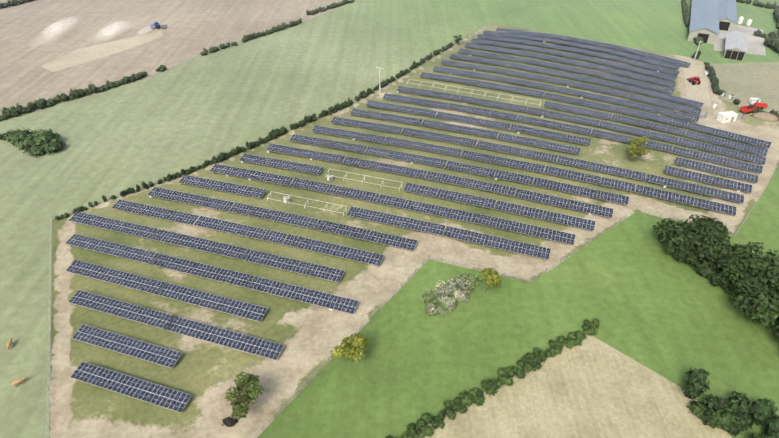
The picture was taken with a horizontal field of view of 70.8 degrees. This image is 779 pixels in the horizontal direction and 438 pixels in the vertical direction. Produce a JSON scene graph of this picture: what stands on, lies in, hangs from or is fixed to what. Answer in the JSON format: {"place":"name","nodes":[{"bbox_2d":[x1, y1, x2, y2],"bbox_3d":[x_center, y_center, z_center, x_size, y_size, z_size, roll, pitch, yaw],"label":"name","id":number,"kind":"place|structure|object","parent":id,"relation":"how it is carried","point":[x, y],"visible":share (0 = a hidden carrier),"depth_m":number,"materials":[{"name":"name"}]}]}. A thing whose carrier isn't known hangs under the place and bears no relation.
{"place":"outdoors","nodes":[
{"label":"outdoors","id":0,"kind":"place"},
{"bbox_2d":[0,0,355,117],"bbox_3d":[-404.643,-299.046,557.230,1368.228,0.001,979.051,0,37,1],"label":"ploughed field","id":1,"kind":"structure","parent":0,"point":[193,29],"depth_m":285.79,"materials":[{"name":"brown soil"}]},
{"bbox_2d":[28,16,80,46],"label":"dust cloud","id":2,"kind":"structure","parent":1,"relation":"on","point":[56,27],"depth_m":278.59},
{"bbox_2d":[41,31,162,71],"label":"tilled soil strip","id":3,"kind":"object","parent":1,"relation":"on","point":[80,56],"visible":1,"depth_m":263.01,"materials":[{"name":"brown soil"}]},
{"bbox_2d":[92,22,132,40],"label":"dust cloud","id":4,"kind":"structure","parent":1,"relation":"on","point":[113,30],"depth_m":279.53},
{"bbox_2d":[150,21,165,29],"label":"blue tractor","id":5,"kind":"object","parent":1,"relation":"on","point":[157,25],"visible":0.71,"depth_m":289.39,"materials":[{"name":"blue paint"}]},
{"bbox_2d":[0,0,778,437],"bbox_3d":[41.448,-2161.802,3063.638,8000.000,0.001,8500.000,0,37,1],"label":"ground","id":6,"kind":"structure","parent":0,"point":[188,114],"depth_m":216.25,"materials":[{"name":"green plant"}]},
{"bbox_2d":[6,338,13,349],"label":"cow","id":7,"kind":"object","parent":6,"relation":"on","point":[9,343],"visible":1,"depth_m":117.01},
{"bbox_2d":[11,377,26,387],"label":"cow","id":8,"kind":"object","parent":6,"relation":"on","point":[15,382],"visible":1,"depth_m":109.33},
{"bbox_2d":[0,0,778,437],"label":"vegetation","id":9,"kind":"object","parent":6,"relation":"on","point":[748,276],"visible":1,"depth_m":127.58,"materials":[{"name":"green plant"}]},
{"bbox_2d":[687,0,719,43],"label":"blue barn","id":10,"kind":"structure","parent":6,"relation":"on","point":[704,22],"depth_m":281.35,"materials":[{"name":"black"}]},
{"bbox_2d":[718,0,736,30],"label":"blue barn","id":11,"kind":"structure","parent":6,"relation":"on","point":[727,14],"depth_m":291.72,"materials":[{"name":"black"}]},
{"bbox_2d":[723,31,747,60],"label":"grey shed","id":12,"kind":"structure","parent":6,"relation":"on","point":[735,45],"depth_m":256.16,"materials":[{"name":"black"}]},
{"bbox_2d":[714,25,765,55],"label":"farm yard","id":13,"kind":"structure","parent":6,"relation":"on","point":[755,45],"depth_m":274.56,"materials":[{"name":"concrete"}]},
{"bbox_2d":[737,16,743,24],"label":"silo","id":14,"kind":"object","parent":6,"relation":"on","point":[740,20],"visible":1,"depth_m":294.52,"materials":[{"name":"white metal"}]},
{"bbox_2d":[746,19,751,26],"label":"silo","id":15,"kind":"object","parent":6,"relation":"on","point":[749,22],"visible":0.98,"depth_m":292.03,"materials":[{"name":"white metal"}]},
{"bbox_2d":[49,23,778,437],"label":"solar farm ground","id":16,"kind":"structure","parent":0,"point":[307,335],"depth_m":147.38,"materials":[{"name":"brown soil"}]},
{"bbox_2d":[45,215,51,437],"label":"fence","id":17,"kind":"object","parent":16,"relation":"on","point":[50,250],"visible":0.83,"depth_m":119.52,"materials":[{"name":"silver metal"}]},
{"bbox_2d":[283,196,290,203],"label":"cabinet","id":18,"kind":"object","parent":16,"relation":"on","point":[286,199],"visible":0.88,"depth_m":160.54,"materials":[{"name":"white metal"}]},
{"bbox_2d":[327,175,333,181],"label":"cabinet","id":19,"kind":"object","parent":16,"relation":"on","point":[330,178],"visible":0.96,"depth_m":170.17,"materials":[{"name":"white metal"}]},
{"bbox_2d":[376,67,380,93],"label":"power pole","id":20,"kind":"object","parent":16,"relation":"on","point":[379,81],"visible":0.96,"depth_m":220.31,"materials":[{"name":"beige wood"}]},
{"bbox_2d":[267,79,540,215],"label":"mounting frames","id":21,"kind":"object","parent":16,"relation":"on","point":[392,180],"visible":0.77,"depth_m":170.73,"materials":[{"name":"white metal"}]},
{"bbox_2d":[69,35,758,412],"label":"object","id":22,"kind":"object","parent":16,"relation":"on","point":[473,147],"visible":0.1,"depth_m":182.25,"materials":[{"name":"silver metal"}]},
{"bbox_2d":[65,28,771,412],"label":"solar panels","id":23,"kind":"object","parent":22,"relation":"on","point":[143,390],"visible":1,"depth_m":165.15,"materials":[{"name":"blue glass"}]},
{"bbox_2d":[149,41,739,309],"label":"inverter boxes","id":24,"kind":"object","parent":16,"relation":"on","point":[412,162],"visible":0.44,"depth_m":180.12,"materials":[{"name":"white metal"}]},
{"bbox_2d":[242,41,715,403],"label":"trunks and limbs","id":25,"kind":"object","parent":16,"relation":"on","point":[712,262],"visible":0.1,"depth_m":130.87,"materials":[{"name":"brown plant"}]},
{"bbox_2d":[686,76,700,84],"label":"red tractor","id":26,"kind":"object","parent":16,"relation":"on","point":[696,80],"visible":1,"depth_m":230.18,"materials":[{"name":"red paint"}]},
{"bbox_2d":[699,112,707,118],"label":"yard box","id":27,"kind":"object","parent":16,"relation":"on","point":[703,115],"visible":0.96,"depth_m":205.60,"materials":[{"name":"grey"}]},
{"bbox_2d":[716,111,738,123],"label":"substation kiosk","id":28,"kind":"object","parent":16,"relation":"on","point":[726,117],"visible":0.96,"depth_m":202.15,"materials":[{"name":"white"}]},
{"bbox_2d":[736,114,745,119],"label":"crate","id":29,"kind":"object","parent":16,"relation":"on","point":[741,116],"visible":0.71,"depth_m":204.40,"materials":[{"name":"grey"}]},
{"bbox_2d":[739,105,756,113],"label":"tractor","id":30,"kind":"object","parent":16,"relation":"on","point":[745,109],"visible":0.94,"depth_m":208.25,"materials":[{"name":"red paint"}]},
{"bbox_2d":[257,165,778,437],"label":"lush field","id":31,"kind":"structure","parent":0,"point":[638,291],"depth_m":121.09,"materials":[{"name":"green plant"}]},
{"bbox_2d":[254,164,778,437],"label":"fence","id":32,"kind":"object","parent":31,"relation":"on","point":[408,277],"visible":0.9,"depth_m":135.96,"materials":[{"name":"silver metal"}]},
{"bbox_2d":[418,335,731,437],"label":"hay field","id":33,"kind":"structure","parent":0,"point":[591,386],"depth_m":106.18,"materials":[{"name":"beige plant"}]},
{"bbox_2d":[683,65,715,124],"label":"yard track","id":34,"kind":"structure","parent":0,"point":[699,92],"depth_m":225.36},
{"bbox_2d":[710,62,778,122],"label":"dry field","id":35,"kind":"structure","parent":0,"point":[743,83],"depth_m":232.98,"materials":[{"name":"beige soil"}]},
{"bbox_2d":[754,103,767,108],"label":"red trailer","id":36,"kind":"object","parent":35,"relation":"on","point":[761,105],"visible":0.83,"depth_m":211.70,"materials":[{"name":"red paint"}]},
{"bbox_2d":[751,112,778,121],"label":"soil heap","id":37,"kind":"object","parent":35,"relation":"on","point":[768,116],"visible":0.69,"depth_m":204.27,"materials":[{"name":"brown soil"}]},
{"bbox_2d":[748,98,759,103],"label":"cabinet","id":38,"kind":"object","parent":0,"point":[753,100],"visible":0.83,"depth_m":215.23,"materials":[{"name":"white metal"}]}
]}

